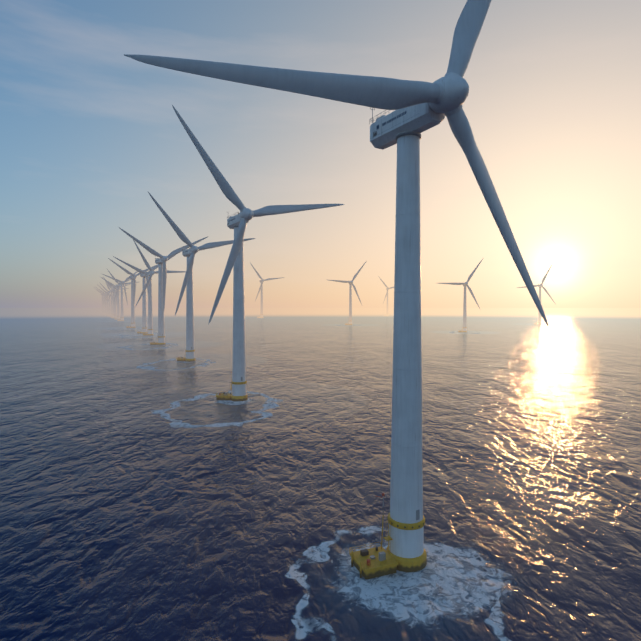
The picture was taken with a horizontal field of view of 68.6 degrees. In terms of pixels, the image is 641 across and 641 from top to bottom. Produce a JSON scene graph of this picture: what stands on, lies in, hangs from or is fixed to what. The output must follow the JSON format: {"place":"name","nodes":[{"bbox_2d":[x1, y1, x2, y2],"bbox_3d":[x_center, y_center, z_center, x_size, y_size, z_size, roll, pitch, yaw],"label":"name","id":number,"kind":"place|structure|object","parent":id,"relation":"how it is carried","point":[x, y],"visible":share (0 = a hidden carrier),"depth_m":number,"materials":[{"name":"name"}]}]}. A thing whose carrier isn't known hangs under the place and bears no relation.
{"place":"outdoors","nodes":[
{"label":"outdoors","id":0,"kind":"place"},
{"bbox_2d":[95,319,141,319],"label":"foam ring","id":1,"kind":"object","parent":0,"point":[113,319],"visible":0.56,"depth_m":1939.69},
{"bbox_2d":[0,308,640,640],"bbox_3d":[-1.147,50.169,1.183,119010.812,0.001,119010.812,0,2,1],"label":"sea","id":2,"kind":"structure","parent":0,"point":[126,514],"depth_m":145.36,"materials":[{"name":"liquid"}]},
{"bbox_2d":[96,287,104,314],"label":"wind turbine","id":3,"kind":"object","parent":2,"relation":"on","point":[103,301],"visible":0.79,"depth_m":3270.79,"materials":[{"name":"white paint"}]},
{"bbox_2d":[97,284,106,314],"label":"wind turbine","id":4,"kind":"object","parent":2,"relation":"on","point":[105,301],"visible":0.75,"depth_m":3082.64,"materials":[{"name":"white paint"}]},
{"bbox_2d":[99,282,108,314],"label":"wind turbine","id":5,"kind":"object","parent":2,"relation":"on","point":[107,292],"visible":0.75,"depth_m":2892.04,"materials":[{"name":"white paint"}]},
{"bbox_2d":[91,318,130,318],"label":"foam ring","id":6,"kind":"object","parent":2,"relation":"on","point":[108,318],"visible":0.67,"depth_m":2113.62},
{"bbox_2d":[102,281,120,315],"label":"wind turbine","id":7,"kind":"object","parent":2,"relation":"on","point":[109,314],"visible":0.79,"depth_m":2724.35,"materials":[{"name":"white paint"}]},
{"bbox_2d":[101,277,130,317],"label":"wind turbine","id":8,"kind":"object","parent":2,"relation":"on","point":[115,302],"visible":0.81,"depth_m":2147.07,"materials":[{"name":"white paint"}]},
{"bbox_2d":[106,283,128,316],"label":"wind turbine","id":9,"kind":"object","parent":2,"relation":"on","point":[111,299],"visible":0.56,"depth_m":2539.82,"materials":[{"name":"white paint"}]},
{"bbox_2d":[104,278,130,316],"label":"wind turbine","id":10,"kind":"object","parent":2,"relation":"on","point":[113,296],"visible":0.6,"depth_m":2348.68,"materials":[{"name":"white paint"}]},
{"bbox_2d":[103,268,141,320],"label":"wind turbine","id":11,"kind":"object","parent":2,"relation":"on","point":[122,283],"visible":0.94,"depth_m":1706.32,"materials":[{"name":"white paint"}]},
{"bbox_2d":[107,269,137,319],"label":"wind turbine","id":12,"kind":"object","parent":2,"relation":"on","point":[118,285],"visible":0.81,"depth_m":1926.15,"materials":[{"name":"white paint"}]},
{"bbox_2d":[108,258,155,327],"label":"wind turbine","id":13,"kind":"object","parent":2,"relation":"on","point":[133,283],"visible":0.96,"depth_m":1135.72,"materials":[{"name":"white paint"}]},
{"bbox_2d":[113,333,156,335],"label":"foam ring","id":14,"kind":"object","parent":2,"relation":"on","point":[132,334],"visible":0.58,"depth_m":868.04,"materials":[{"name":"white liquid"}]},
{"bbox_2d":[107,333,177,337],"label":"foam ring","id":15,"kind":"object","parent":2,"relation":"on","point":[154,335],"visible":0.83,"depth_m":808.48,"materials":[{"name":"white liquid"}]},
{"bbox_2d":[113,255,174,333],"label":"wind turbine","id":16,"kind":"object","parent":2,"relation":"on","point":[144,309],"visible":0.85,"depth_m":891.73,"materials":[{"name":"white paint"}]},
{"bbox_2d":[118,343,177,349],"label":"foam ring","id":17,"kind":"object","parent":2,"relation":"on","point":[147,346],"visible":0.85,"depth_m":601.97,"materials":[{"name":"white liquid"}]},
{"bbox_2d":[133,240,185,335],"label":"wind turbine","id":18,"kind":"object","parent":2,"relation":"on","point":[150,274],"visible":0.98,"depth_m":831.74,"materials":[{"name":"white paint"}]},
{"bbox_2d":[119,227,208,344],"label":"wind turbine","id":19,"kind":"object","parent":2,"relation":"on","point":[162,268],"visible":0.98,"depth_m":622.17,"materials":[{"name":"white paint"}]},
{"bbox_2d":[136,358,215,370],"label":"foam ring","id":20,"kind":"object","parent":2,"relation":"on","point":[152,367],"visible":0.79,"depth_m":412.38,"materials":[{"name":"white liquid"}]},
{"bbox_2d":[148,192,255,361],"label":"wind turbine","id":21,"kind":"object","parent":2,"relation":"on","point":[191,252],"visible":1,"depth_m":432.72,"materials":[{"name":"white paint"}]},
{"bbox_2d":[151,391,282,427],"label":"foam ring","id":22,"kind":"object","parent":2,"relation":"on","point":[265,415],"visible":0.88,"depth_m":230.71,"materials":[{"name":"white liquid"}]},
{"bbox_2d":[172,105,344,400],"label":"wind turbine","id":23,"kind":"object","parent":2,"relation":"on","point":[237,222],"visible":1,"depth_m":251.03,"materials":[{"name":"white paint"}]},
{"bbox_2d":[245,317,275,318],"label":"foam ring","id":24,"kind":"object","parent":2,"relation":"on","point":[262,318],"visible":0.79,"depth_m":2113.67,"materials":[{"name":"white liquid"}]},
{"bbox_2d":[250,263,284,317],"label":"wind turbine","id":25,"kind":"object","parent":2,"relation":"on","point":[261,289],"visible":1,"depth_m":2201.39,"materials":[{"name":"white paint"}]},
{"bbox_2d":[124,0,548,579],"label":"wind turbine","id":26,"kind":"object","parent":2,"relation":"on","point":[419,107],"visible":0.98,"depth_m":88.90,"materials":[{"name":"white paint"}]},
{"bbox_2d":[329,261,366,324],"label":"wind turbine","id":27,"kind":"object","parent":2,"relation":"on","point":[351,284],"visible":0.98,"depth_m":1332.88,"materials":[{"name":"white paint"}]},
{"bbox_2d":[378,276,393,315],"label":"wind turbine","id":28,"kind":"object","parent":2,"relation":"on","point":[387,289],"visible":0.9,"depth_m":2657.66,"materials":[{"name":"white paint"}]},
{"bbox_2d":[276,525,538,640],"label":"foam ring","id":29,"kind":"object","parent":2,"relation":"on","point":[448,583],"visible":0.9,"depth_m":83.83,"materials":[{"name":"white liquid"}]},
{"bbox_2d":[438,259,482,331],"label":"wind turbine","id":30,"kind":"object","parent":2,"relation":"on","point":[464,327],"visible":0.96,"depth_m":941.79,"materials":[{"name":"white paint"}]},
{"bbox_2d":[449,331,478,333],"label":"foam ring","id":31,"kind":"object","parent":2,"relation":"on","point":[465,332],"visible":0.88,"depth_m":937.07,"materials":[{"name":"white liquid"}]},
{"bbox_2d":[517,263,555,323],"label":"wind turbine","id":32,"kind":"object","parent":2,"relation":"on","point":[539,314],"visible":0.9,"depth_m":1375.97,"materials":[{"name":"white paint"}]},
{"bbox_2d":[514,323,567,324],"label":"foam ring","id":33,"kind":"object","parent":2,"relation":"on","point":[537,324],"visible":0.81,"depth_m":1374.17,"materials":[{"name":"white liquid"}]},
{"bbox_2d":[0,0,640,307],"label":"sky","id":34,"kind":"structure","parent":0,"point":[551,107],"materials":[{"name":"blue"}]}
]}

